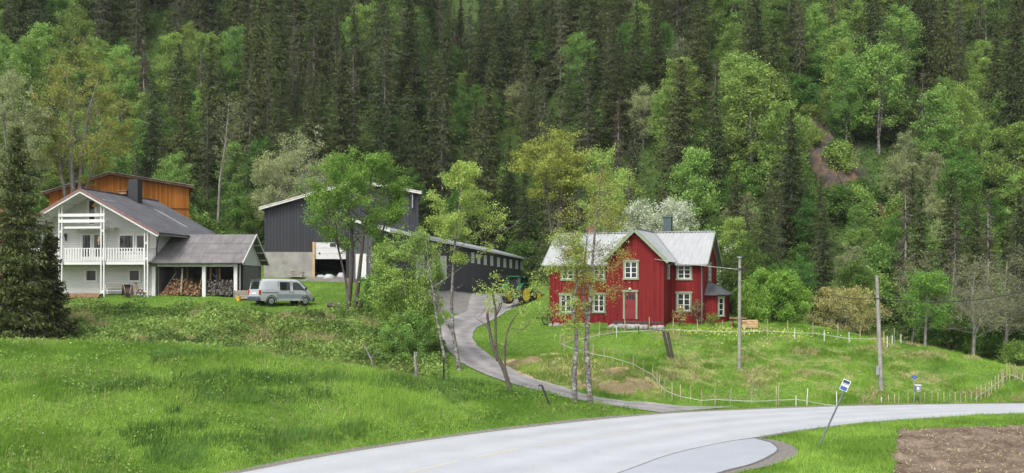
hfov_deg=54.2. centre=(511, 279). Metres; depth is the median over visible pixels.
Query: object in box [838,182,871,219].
forest shrub
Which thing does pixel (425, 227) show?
forest shrub
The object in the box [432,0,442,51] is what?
olive spruce
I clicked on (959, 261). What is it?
bare tree
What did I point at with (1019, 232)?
spruce tree
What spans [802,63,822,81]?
forest shrub
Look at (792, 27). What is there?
spruce tree
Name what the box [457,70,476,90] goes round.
forest shrub
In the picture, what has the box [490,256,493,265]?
window
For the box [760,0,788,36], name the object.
birch tree
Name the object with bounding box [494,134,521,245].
spruce tree
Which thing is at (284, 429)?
seed stems
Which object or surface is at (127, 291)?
wheelbarrow
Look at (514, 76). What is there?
spruce tree
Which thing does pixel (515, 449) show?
road markings
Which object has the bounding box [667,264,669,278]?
window
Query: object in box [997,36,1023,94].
birch tree
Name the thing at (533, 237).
forest shrub
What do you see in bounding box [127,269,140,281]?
window
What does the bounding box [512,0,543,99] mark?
spruce tree
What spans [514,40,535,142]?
olive spruce
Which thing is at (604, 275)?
window
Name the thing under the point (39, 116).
cherry tree
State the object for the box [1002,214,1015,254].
bare birch
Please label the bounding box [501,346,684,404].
slope grass
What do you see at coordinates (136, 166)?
olive spruce
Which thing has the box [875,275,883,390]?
utility pole
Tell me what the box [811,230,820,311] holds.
olive spruce
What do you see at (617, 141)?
withered spruce
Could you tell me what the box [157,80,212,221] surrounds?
spruce tree
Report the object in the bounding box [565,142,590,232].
olive spruce
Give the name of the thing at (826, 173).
rock face
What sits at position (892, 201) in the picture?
forest shrub
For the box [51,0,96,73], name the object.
birch tree
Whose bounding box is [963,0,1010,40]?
birch tree
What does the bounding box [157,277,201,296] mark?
firewood heap
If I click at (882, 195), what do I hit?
forest shrub
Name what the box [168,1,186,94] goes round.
olive spruce
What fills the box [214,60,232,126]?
spruce tree
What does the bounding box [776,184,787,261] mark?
olive spruce
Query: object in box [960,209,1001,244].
forest shrub
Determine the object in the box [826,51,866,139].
birch tree
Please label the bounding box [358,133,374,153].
forest shrub
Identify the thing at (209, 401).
meadow flowers
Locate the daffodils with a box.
[269,319,840,355]
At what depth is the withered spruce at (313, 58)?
140.92 m
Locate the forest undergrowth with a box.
[0,0,1023,339]
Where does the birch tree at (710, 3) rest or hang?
on the ground at (462, 298)
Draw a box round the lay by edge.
[717,438,778,472]
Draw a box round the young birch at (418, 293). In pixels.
[363,225,449,350]
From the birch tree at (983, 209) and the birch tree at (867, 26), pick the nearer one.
the birch tree at (983, 209)
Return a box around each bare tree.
[928,253,1020,355]
[929,249,992,351]
[960,250,1023,355]
[994,242,1023,334]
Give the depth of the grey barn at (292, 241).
93.75 m
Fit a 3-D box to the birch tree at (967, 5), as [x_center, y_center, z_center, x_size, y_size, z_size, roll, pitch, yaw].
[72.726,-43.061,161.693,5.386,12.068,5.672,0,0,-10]
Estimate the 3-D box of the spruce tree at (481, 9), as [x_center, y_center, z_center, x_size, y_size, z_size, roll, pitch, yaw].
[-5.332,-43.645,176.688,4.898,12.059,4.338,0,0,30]
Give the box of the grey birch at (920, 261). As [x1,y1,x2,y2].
[898,250,935,342]
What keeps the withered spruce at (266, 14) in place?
on the ground at (462, 298)
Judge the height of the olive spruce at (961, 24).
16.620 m
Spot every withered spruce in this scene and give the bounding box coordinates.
[0,0,15,43]
[133,37,150,141]
[168,0,196,25]
[191,42,205,114]
[255,0,270,63]
[286,1,304,75]
[298,24,327,122]
[347,46,365,149]
[433,49,451,119]
[450,6,461,59]
[480,107,494,176]
[483,72,499,147]
[610,98,626,176]
[621,166,636,224]
[623,0,647,31]
[679,151,699,222]
[701,61,729,175]
[827,1,836,29]
[886,172,923,292]
[903,38,916,114]
[910,69,935,169]
[943,204,970,306]
[968,189,1007,303]
[1001,250,1012,301]
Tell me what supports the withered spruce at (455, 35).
on the ground at (462, 298)
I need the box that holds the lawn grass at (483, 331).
[65,281,833,372]
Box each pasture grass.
[527,321,1023,405]
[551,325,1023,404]
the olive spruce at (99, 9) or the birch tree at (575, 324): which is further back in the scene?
the olive spruce at (99, 9)
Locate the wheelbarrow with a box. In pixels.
[121,281,133,297]
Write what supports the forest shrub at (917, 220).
on the ground at (462, 298)
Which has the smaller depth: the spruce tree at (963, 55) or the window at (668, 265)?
the window at (668, 265)
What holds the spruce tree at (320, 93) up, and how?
on the ground at (462, 298)
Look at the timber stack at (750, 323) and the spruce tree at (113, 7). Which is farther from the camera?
the spruce tree at (113, 7)
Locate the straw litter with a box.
[893,423,1023,472]
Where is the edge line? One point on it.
(552, 425)
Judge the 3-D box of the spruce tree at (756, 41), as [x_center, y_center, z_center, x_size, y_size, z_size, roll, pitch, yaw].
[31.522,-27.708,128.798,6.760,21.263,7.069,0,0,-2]
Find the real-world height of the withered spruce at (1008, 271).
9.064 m
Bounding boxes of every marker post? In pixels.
[443,358,444,380]
[538,384,549,403]
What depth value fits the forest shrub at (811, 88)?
135.06 m
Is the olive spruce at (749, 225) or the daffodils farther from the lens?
the olive spruce at (749, 225)
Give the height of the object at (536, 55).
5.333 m
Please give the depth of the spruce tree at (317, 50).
155.10 m
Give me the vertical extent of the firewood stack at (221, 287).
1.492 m
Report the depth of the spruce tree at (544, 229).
119.12 m
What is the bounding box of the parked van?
[247,279,314,304]
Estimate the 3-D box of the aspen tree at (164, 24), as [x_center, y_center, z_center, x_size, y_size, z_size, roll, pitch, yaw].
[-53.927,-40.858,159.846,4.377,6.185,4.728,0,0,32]
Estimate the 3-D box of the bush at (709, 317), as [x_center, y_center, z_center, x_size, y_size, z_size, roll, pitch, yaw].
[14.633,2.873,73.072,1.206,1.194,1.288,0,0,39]
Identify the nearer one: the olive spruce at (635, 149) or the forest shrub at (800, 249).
the forest shrub at (800, 249)
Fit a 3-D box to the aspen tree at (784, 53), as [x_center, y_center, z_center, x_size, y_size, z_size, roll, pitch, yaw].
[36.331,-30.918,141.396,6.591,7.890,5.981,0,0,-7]
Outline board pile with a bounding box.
[287,270,304,276]
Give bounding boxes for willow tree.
[0,108,31,159]
[224,106,258,151]
[246,149,298,219]
[260,121,334,203]
[371,44,403,87]
[502,79,533,123]
[587,197,620,233]
[623,83,661,148]
[718,203,752,234]
[829,243,870,283]
[874,149,919,199]
[889,128,920,173]
[909,148,949,207]
[921,191,947,224]
[924,202,948,225]
[928,220,948,270]
[973,288,999,353]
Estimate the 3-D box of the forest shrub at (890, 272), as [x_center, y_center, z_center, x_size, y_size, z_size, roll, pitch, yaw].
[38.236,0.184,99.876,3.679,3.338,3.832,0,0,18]
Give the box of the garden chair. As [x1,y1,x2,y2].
[134,283,146,297]
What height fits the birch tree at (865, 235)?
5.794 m
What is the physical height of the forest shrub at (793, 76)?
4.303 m
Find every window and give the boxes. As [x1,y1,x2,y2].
[31,235,42,250]
[84,269,97,281]
[117,234,134,252]
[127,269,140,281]
[134,234,149,252]
[484,255,486,264]
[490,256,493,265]
[558,293,572,313]
[560,266,573,280]
[592,293,605,312]
[593,266,605,280]
[622,260,638,279]
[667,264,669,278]
[675,265,692,279]
[675,291,691,311]
[708,262,711,281]
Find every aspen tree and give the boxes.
[44,0,72,48]
[60,67,99,119]
[112,37,134,78]
[153,41,172,73]
[159,6,186,35]
[163,107,203,162]
[202,38,233,88]
[237,188,273,237]
[244,135,277,194]
[392,40,407,74]
[395,168,428,225]
[423,114,465,166]
[427,188,475,242]
[447,84,493,144]
[448,79,466,112]
[478,93,503,120]
[497,152,523,189]
[510,31,523,61]
[526,177,543,217]
[584,165,606,205]
[609,22,644,85]
[619,0,631,12]
[623,43,655,94]
[645,22,675,69]
[675,119,704,147]
[699,91,726,129]
[707,42,732,77]
[716,230,772,317]
[716,235,733,300]
[739,19,771,52]
[749,246,777,303]
[751,33,791,74]
[761,113,807,169]
[762,262,792,317]
[764,8,790,46]
[785,255,815,307]
[790,196,832,253]
[804,272,839,324]
[835,259,881,332]
[848,288,876,334]
[862,282,882,324]
[876,209,918,268]
[904,30,930,71]
[931,162,984,236]
[938,145,987,199]
[982,195,1009,229]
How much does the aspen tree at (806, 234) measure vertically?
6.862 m
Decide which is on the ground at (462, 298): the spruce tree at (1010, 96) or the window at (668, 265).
the spruce tree at (1010, 96)
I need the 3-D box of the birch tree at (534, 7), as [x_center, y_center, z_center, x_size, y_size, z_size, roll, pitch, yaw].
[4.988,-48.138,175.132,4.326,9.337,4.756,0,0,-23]
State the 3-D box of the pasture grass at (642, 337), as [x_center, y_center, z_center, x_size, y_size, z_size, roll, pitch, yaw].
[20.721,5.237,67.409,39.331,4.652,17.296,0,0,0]
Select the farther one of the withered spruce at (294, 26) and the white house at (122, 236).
the withered spruce at (294, 26)
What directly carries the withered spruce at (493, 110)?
on the ground at (462, 298)
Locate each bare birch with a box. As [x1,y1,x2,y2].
[207,92,250,222]
[665,36,693,86]
[738,192,761,246]
[889,269,907,324]
[899,253,935,304]
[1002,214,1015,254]
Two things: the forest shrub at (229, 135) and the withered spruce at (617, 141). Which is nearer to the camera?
the withered spruce at (617, 141)
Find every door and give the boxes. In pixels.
[80,234,91,260]
[87,200,96,225]
[92,234,106,260]
[315,242,345,258]
[356,254,365,278]
[416,255,424,277]
[440,256,446,276]
[625,292,635,318]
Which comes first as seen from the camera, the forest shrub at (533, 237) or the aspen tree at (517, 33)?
the forest shrub at (533, 237)
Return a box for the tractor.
[501,276,544,303]
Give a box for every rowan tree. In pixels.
[274,144,412,310]
[897,267,960,345]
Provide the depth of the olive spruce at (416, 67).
146.87 m
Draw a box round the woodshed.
[148,234,269,296]
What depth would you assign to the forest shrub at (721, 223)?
111.34 m
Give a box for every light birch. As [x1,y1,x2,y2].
[571,142,641,233]
[717,215,751,314]
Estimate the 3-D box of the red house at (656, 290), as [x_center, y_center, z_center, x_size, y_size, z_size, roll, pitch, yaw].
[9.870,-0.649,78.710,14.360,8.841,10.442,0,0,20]
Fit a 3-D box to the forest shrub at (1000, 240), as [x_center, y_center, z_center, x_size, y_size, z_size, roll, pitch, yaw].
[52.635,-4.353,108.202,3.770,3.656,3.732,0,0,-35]
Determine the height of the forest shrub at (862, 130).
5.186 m
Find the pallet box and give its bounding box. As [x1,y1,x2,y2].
[234,290,248,298]
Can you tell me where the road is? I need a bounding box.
[242,404,1023,472]
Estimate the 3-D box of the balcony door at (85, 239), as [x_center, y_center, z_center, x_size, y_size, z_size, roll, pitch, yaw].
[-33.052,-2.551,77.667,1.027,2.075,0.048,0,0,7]
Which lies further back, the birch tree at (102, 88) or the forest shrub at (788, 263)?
the birch tree at (102, 88)
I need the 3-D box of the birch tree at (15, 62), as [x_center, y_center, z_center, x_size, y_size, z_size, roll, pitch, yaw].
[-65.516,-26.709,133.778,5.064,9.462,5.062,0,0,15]
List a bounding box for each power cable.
[800,275,874,298]
[882,291,1023,302]
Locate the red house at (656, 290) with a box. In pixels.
[541,216,732,326]
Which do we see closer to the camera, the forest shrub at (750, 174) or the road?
the road
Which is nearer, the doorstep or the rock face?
the doorstep
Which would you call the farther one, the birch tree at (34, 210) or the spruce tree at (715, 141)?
the spruce tree at (715, 141)
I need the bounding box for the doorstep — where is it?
[608,321,664,329]
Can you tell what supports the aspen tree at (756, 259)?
on the ground at (462, 298)
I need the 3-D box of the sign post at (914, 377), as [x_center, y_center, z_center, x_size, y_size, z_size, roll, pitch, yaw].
[24.200,6.712,60.187,0.340,1.904,0.093,0,0,0]
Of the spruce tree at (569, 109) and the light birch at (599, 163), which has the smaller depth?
the light birch at (599, 163)
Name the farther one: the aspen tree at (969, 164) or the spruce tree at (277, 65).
the spruce tree at (277, 65)
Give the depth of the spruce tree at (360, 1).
174.82 m
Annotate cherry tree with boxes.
[0,61,54,209]
[614,196,708,232]
[716,245,737,302]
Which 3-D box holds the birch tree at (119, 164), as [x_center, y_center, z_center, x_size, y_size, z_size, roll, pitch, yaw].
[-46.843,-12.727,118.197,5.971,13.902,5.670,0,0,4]
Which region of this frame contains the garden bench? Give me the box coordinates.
[102,284,130,293]
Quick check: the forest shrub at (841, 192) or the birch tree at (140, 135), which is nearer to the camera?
the forest shrub at (841, 192)
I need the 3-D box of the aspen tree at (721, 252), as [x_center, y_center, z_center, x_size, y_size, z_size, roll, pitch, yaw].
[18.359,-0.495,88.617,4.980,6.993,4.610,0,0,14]
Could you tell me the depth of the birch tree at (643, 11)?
155.98 m
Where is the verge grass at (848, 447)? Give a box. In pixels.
[730,411,1023,472]
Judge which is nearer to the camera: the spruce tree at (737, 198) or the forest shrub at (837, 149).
the spruce tree at (737, 198)
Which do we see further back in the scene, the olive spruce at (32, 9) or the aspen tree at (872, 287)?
the olive spruce at (32, 9)
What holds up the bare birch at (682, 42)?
on the ground at (462, 298)
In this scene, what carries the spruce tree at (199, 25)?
on the ground at (462, 298)
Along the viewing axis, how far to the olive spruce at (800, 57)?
141.31 m
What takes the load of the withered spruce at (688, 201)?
on the ground at (462, 298)
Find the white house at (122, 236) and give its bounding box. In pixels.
[22,179,215,296]
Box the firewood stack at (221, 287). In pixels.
[206,278,238,296]
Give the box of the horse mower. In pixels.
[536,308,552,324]
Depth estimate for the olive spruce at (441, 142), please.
133.62 m
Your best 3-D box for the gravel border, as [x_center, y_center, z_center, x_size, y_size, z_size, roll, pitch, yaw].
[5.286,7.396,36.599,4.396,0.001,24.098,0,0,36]
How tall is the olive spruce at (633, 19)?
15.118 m
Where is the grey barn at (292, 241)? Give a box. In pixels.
[259,183,421,277]
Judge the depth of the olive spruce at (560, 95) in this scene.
125.41 m
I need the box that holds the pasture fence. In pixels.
[559,317,1023,405]
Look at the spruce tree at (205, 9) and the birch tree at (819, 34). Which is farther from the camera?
the spruce tree at (205, 9)
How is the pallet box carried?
on the ground at (462, 298)
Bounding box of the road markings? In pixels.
[410,424,702,471]
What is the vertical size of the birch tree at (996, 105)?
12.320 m
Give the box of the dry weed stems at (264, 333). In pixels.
[61,304,439,375]
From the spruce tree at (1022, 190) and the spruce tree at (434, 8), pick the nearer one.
the spruce tree at (1022, 190)
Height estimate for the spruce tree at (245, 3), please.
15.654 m
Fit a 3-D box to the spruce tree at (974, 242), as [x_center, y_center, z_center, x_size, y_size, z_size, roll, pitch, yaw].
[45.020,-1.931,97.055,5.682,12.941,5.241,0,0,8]
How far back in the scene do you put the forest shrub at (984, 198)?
115.55 m
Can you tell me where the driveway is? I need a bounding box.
[441,293,731,411]
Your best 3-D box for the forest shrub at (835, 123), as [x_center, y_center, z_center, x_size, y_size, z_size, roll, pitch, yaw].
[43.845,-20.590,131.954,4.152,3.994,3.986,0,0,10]
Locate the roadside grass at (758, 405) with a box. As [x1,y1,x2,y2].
[672,388,1023,411]
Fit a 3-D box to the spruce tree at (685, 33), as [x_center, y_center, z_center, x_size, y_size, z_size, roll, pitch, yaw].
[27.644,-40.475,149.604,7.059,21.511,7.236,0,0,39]
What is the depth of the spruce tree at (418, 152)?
134.07 m
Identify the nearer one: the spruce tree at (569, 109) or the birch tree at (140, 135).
the birch tree at (140, 135)
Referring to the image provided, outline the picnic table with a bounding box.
[729,317,746,326]
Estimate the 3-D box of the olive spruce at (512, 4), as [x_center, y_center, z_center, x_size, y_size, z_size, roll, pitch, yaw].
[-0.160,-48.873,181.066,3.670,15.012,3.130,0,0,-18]
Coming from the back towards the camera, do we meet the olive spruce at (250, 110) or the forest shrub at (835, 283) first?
the olive spruce at (250, 110)
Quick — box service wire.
[657,259,731,268]
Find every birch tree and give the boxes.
[0,0,6,35]
[0,32,16,83]
[0,41,13,111]
[0,121,11,189]
[0,171,40,213]
[1,46,41,113]
[2,33,49,133]
[24,20,63,100]
[36,63,84,127]
[37,127,69,188]
[40,106,101,185]
[49,0,92,38]
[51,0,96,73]
[74,34,116,97]
[83,160,109,177]
[85,85,119,137]
[96,113,138,174]
[97,44,144,122]
[118,117,152,176]
[129,91,167,150]
[150,32,194,111]
[151,150,200,214]
[179,20,198,74]
[184,29,226,93]
[190,84,223,136]
[214,140,248,220]
[217,24,250,110]
[242,19,274,53]
[339,16,366,48]
[345,2,388,79]
[365,0,391,24]
[387,0,418,43]
[416,160,514,370]
[494,166,528,211]
[528,227,596,402]
[532,0,544,30]
[551,166,636,403]
[557,30,598,105]
[596,166,651,232]
[623,0,651,44]
[645,86,686,172]
[653,56,704,127]
[664,145,725,233]
[701,0,728,56]
[704,1,723,16]
[710,51,747,150]
[710,59,796,168]
[714,0,776,34]
[716,0,745,22]
[717,21,749,74]
[718,49,785,164]
[753,99,812,213]
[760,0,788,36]
[766,0,803,26]
[786,0,834,53]
[801,2,831,59]
[813,0,855,44]
[816,36,859,129]
[819,20,858,88]
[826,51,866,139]
[827,0,880,62]
[844,39,913,154]
[845,202,870,241]
[850,227,879,266]
[851,0,892,55]
[853,8,894,51]
[855,30,895,90]
[883,0,916,22]
[883,1,928,80]
[903,225,942,271]
[908,83,965,190]
[932,75,961,125]
[941,82,984,160]
[948,0,975,43]
[960,89,989,147]
[960,122,999,194]
[962,56,1003,120]
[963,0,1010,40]
[963,39,1002,97]
[968,226,1001,270]
[971,205,990,234]
[979,120,1023,209]
[981,90,1022,160]
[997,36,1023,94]
[997,169,1023,219]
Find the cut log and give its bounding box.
[327,302,340,307]
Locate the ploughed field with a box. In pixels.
[888,425,1023,472]
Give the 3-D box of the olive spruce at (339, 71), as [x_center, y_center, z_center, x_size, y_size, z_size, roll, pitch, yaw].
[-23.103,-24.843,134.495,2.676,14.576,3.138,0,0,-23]
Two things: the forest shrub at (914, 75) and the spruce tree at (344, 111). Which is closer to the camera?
the spruce tree at (344, 111)
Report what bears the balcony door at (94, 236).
in the white house at (122, 236)
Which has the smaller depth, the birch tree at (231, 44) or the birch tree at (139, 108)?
the birch tree at (139, 108)
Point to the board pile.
(294, 272)
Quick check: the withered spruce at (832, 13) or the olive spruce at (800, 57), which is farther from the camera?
the withered spruce at (832, 13)
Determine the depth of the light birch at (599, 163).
90.71 m
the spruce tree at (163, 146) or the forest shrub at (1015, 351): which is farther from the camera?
the spruce tree at (163, 146)
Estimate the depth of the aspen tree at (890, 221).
102.62 m
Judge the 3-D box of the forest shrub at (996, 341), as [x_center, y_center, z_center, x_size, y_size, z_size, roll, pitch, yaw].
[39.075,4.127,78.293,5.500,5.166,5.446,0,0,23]
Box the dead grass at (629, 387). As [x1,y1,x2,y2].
[506,354,657,395]
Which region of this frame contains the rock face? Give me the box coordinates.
[805,114,887,220]
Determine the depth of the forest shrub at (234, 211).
117.19 m
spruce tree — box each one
[0,0,36,60]
[0,125,71,340]
[2,0,27,29]
[12,0,57,67]
[12,2,56,32]
[24,227,78,339]
[27,58,68,188]
[37,11,48,89]
[83,0,125,27]
[96,27,118,85]
[108,0,152,54]
[120,0,156,37]
[129,74,173,177]
[132,32,151,86]
[133,0,172,11]
[153,136,168,178]
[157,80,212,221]
[161,43,197,153]
[179,0,216,76]
[186,0,223,31]
[188,37,231,183]
[192,0,227,41]
[212,6,237,81]
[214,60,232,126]
[218,24,265,185]
[219,0,248,68]
[229,0,287,139]
[237,0,253,57]
[240,0,257,27]
[246,85,305,203]
[252,0,269,45]
[254,24,299,150]
[262,0,304,107]
[268,0,285,27]
[277,0,307,67]
[284,0,310,48]
[287,0,332,96]
[295,69,326,186]
[301,0,334,73]
[302,12,328,80]
[307,72,334,156]
[313,36,368,186]
[322,0,338,51]
[324,0,352,60]
[336,3,370,114]
[345,18,371,102]
[350,0,369,16]
[358,0,390,23]
[358,0,402,99]
[359,0,405,132]
[362,64,400,183]
[390,83,436,224]
[391,0,432,11]
[391,0,432,112]
[414,138,426,192]
[418,53,461,214]
[425,0,454,44]
[434,9,461,113]
[451,0,468,49]
[458,106,510,250]
[461,40,480,100]
[461,95,491,219]
[463,94,479,158]
[470,0,502,48]
[472,140,508,250]
[473,0,491,60]
[473,1,496,48]
[473,15,490,88]
[475,0,507,92]
[479,67,507,175]
[483,35,507,112]
[492,0,521,92]
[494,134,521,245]
[501,0,544,115]
[507,173,541,253]
[508,0,533,46]
[509,39,521,89]
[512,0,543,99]
[515,65,543,158]
[518,114,583,282]
[525,106,563,229]
[533,0,550,29]
[534,0,567,96]
[537,0,567,30]
[543,0,572,62]
[558,64,578,127]
[562,0,589,20]
[563,0,587,47]
[564,0,587,37]
[565,0,616,92]
[567,46,609,164]
[573,7,588,68]
[594,0,615,58]
[596,25,627,137]
[598,33,651,156]
[601,0,631,70]
[623,140,643,215]
[624,0,657,128]
[644,0,671,95]
[645,0,687,27]
[650,59,712,230]
[675,0,717,71]
[683,0,714,85]
[688,2,714,113]
[699,84,730,212]
[721,173,753,249]
[735,0,770,85]
[736,0,773,145]
[746,186,784,318]
[751,24,803,177]
[763,216,784,269]
[771,108,813,257]
[779,0,810,75]
[800,176,838,282]
[808,209,842,328]
[836,0,905,152]
[861,0,892,115]
[880,24,919,146]
[882,0,914,46]
[889,179,940,344]
[891,0,911,48]
[898,165,923,255]
[906,0,921,27]
[908,0,954,111]
[913,0,936,47]
[921,0,970,132]
[927,172,976,311]
[930,0,967,80]
[953,21,969,76]
[961,194,996,306]
[977,48,991,117]
[979,11,1007,158]
[979,49,1023,214]
[982,189,1023,355]
[992,0,1023,121]
[997,0,1023,62]
[1000,165,1023,279]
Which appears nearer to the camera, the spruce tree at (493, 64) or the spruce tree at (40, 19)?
the spruce tree at (40, 19)
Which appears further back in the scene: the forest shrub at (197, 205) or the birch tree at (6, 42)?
the birch tree at (6, 42)
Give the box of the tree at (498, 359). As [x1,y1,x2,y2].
[471,270,546,389]
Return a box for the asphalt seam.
[618,438,747,472]
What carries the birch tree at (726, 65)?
on the ground at (462, 298)
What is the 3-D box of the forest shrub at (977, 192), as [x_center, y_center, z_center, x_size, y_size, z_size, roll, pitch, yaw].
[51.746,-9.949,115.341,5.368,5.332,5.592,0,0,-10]
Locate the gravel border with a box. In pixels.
[720,437,797,472]
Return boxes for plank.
[180,268,182,292]
[662,331,669,357]
[666,331,673,358]
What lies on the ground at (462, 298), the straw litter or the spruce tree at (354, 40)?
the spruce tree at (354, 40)
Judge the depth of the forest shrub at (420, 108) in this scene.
144.87 m
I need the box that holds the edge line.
[247,404,964,472]
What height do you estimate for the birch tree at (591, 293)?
13.570 m
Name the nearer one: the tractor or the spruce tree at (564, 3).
the tractor
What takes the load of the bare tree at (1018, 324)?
on the ground at (462, 298)
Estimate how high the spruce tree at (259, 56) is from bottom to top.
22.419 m
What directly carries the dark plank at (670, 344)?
on the ground at (462, 298)
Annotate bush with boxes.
[356,273,400,313]
[375,309,437,359]
[672,304,689,325]
[688,299,706,321]
[706,312,720,325]
[730,267,814,322]
[800,283,892,335]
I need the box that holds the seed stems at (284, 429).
[0,335,605,472]
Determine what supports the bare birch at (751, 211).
on the ground at (462, 298)
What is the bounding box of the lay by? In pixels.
[621,438,776,472]
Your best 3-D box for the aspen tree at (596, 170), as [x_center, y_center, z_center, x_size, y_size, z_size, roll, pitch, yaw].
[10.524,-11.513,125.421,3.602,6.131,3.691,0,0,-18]
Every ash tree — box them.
[27,33,137,197]
[506,112,590,242]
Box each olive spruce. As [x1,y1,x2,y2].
[26,0,45,30]
[65,128,83,183]
[68,0,87,80]
[86,0,112,51]
[88,0,118,41]
[117,0,150,97]
[132,151,141,175]
[166,0,190,45]
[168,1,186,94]
[195,93,216,199]
[237,61,262,194]
[239,0,261,81]
[255,43,279,174]
[285,28,303,134]
[289,22,307,117]
[300,53,316,132]
[325,11,342,104]
[326,0,342,89]
[331,42,346,134]
[368,23,404,150]
[411,19,427,100]
[424,50,436,140]
[426,96,453,218]
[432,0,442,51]
[436,0,453,77]
[460,0,476,73]
[501,0,517,40]
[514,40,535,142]
[529,70,548,156]
[533,84,549,157]
[538,167,566,276]
[543,0,564,31]
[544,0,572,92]
[547,80,572,210]
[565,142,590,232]
[573,75,598,174]
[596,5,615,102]
[620,109,648,212]
[626,0,644,46]
[659,104,679,191]
[662,0,689,47]
[668,1,688,28]
[742,200,754,246]
[760,170,783,262]
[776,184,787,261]
[788,0,811,80]
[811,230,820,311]
[842,1,855,37]
[949,15,967,86]
[953,0,969,83]
[966,0,990,68]
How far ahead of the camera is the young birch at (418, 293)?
64.77 m
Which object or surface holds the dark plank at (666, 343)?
on the ground at (462, 298)
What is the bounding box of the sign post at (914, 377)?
[912,376,916,402]
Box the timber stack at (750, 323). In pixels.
[741,320,757,327]
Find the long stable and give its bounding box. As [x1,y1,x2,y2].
[345,219,525,293]
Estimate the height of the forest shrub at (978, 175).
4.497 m
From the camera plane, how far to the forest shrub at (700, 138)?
129.00 m
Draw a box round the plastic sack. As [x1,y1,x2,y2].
[323,274,334,278]
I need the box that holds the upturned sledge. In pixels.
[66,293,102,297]
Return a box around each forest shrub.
[32,187,48,211]
[114,87,148,110]
[120,70,156,97]
[176,82,202,111]
[189,205,224,233]
[190,195,205,214]
[217,83,241,106]
[220,121,238,143]
[223,190,258,227]
[286,174,314,198]
[291,123,326,145]
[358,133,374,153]
[382,115,406,143]
[415,102,434,128]
[418,219,436,236]
[421,194,428,209]
[433,48,457,72]
[436,227,476,244]
[437,235,469,243]
[451,46,467,69]
[451,56,465,74]
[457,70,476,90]
[478,87,495,103]
[493,86,507,103]
[494,12,516,24]
[494,108,504,124]
[502,241,527,267]
[502,245,529,268]
[504,102,518,119]
[505,95,521,120]
[505,217,540,247]
[512,238,544,274]
[513,216,545,242]
[523,30,545,56]
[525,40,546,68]
[538,259,548,286]
[562,81,585,109]
[648,207,662,230]
[653,176,677,205]
[695,124,731,152]
[698,183,721,211]
[713,174,748,202]
[715,217,758,248]
[720,175,760,210]
[723,157,771,188]
[729,165,768,195]
[730,203,764,229]
[749,219,778,250]
[750,207,780,236]
[755,204,783,220]
[776,88,798,110]
[776,180,817,215]
[779,258,804,281]
[782,47,812,73]
[784,241,815,262]
[785,71,806,92]
[785,73,813,105]
[786,76,823,110]
[793,110,817,138]
[797,257,843,283]
[799,101,824,123]
[801,49,833,83]
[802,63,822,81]
[802,125,826,148]
[806,50,825,76]
[808,280,847,322]
[811,181,858,222]
[819,138,860,172]
[823,137,853,162]
[826,110,837,127]
[827,105,876,142]
[829,115,843,134]
[829,261,841,280]
[837,228,866,248]
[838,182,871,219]
[840,187,880,223]
[841,263,901,315]
[843,175,881,203]
[856,238,903,282]
[863,215,885,237]
[870,300,893,316]
[871,188,895,205]
[877,171,933,201]
[878,191,927,230]
[880,283,912,323]
[882,192,922,226]
[882,266,903,281]
[889,87,927,116]
[890,213,932,238]
[903,60,921,88]
[905,304,986,356]
[911,216,970,264]
[911,304,982,354]
[934,134,967,169]
[956,177,986,204]
[957,215,972,244]
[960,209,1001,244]
[960,270,1004,296]
[962,200,987,212]
[964,160,996,189]
[964,308,1023,360]
[975,303,1023,362]
[978,175,996,191]
[980,191,1001,214]
[989,223,1010,249]
[990,215,1023,256]
[992,338,1023,366]
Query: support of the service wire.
attached to the utility pole at (739, 316)
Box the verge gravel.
[741,414,1003,439]
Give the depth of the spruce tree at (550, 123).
130.30 m
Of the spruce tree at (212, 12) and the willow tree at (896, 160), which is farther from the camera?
the spruce tree at (212, 12)
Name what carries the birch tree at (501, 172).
on the ground at (462, 298)
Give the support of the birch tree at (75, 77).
on the ground at (462, 298)
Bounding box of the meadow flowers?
[8,339,535,467]
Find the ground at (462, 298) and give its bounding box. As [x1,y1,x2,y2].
[0,0,1023,472]
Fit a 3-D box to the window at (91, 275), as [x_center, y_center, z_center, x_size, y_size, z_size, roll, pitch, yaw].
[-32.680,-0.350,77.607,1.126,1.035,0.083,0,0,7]
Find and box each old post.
[363,344,375,366]
[414,351,417,376]
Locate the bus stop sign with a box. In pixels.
[819,379,850,445]
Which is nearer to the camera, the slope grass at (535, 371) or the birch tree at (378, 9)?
the slope grass at (535, 371)
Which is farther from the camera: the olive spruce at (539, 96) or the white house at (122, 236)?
the olive spruce at (539, 96)
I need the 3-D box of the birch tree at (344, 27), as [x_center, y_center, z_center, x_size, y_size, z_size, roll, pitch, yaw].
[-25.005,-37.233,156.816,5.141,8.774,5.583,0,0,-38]
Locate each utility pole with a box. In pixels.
[737,256,746,370]
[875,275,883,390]
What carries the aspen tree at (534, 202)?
on the ground at (462, 298)
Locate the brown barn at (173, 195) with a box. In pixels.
[41,171,193,217]
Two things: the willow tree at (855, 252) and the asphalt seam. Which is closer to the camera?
the asphalt seam
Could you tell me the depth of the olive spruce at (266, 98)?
128.25 m
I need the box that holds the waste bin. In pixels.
[915,384,921,391]
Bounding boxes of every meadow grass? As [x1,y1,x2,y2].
[0,338,749,472]
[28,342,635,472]
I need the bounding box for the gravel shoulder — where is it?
[221,403,1023,472]
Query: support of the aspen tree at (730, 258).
on the ground at (462, 298)

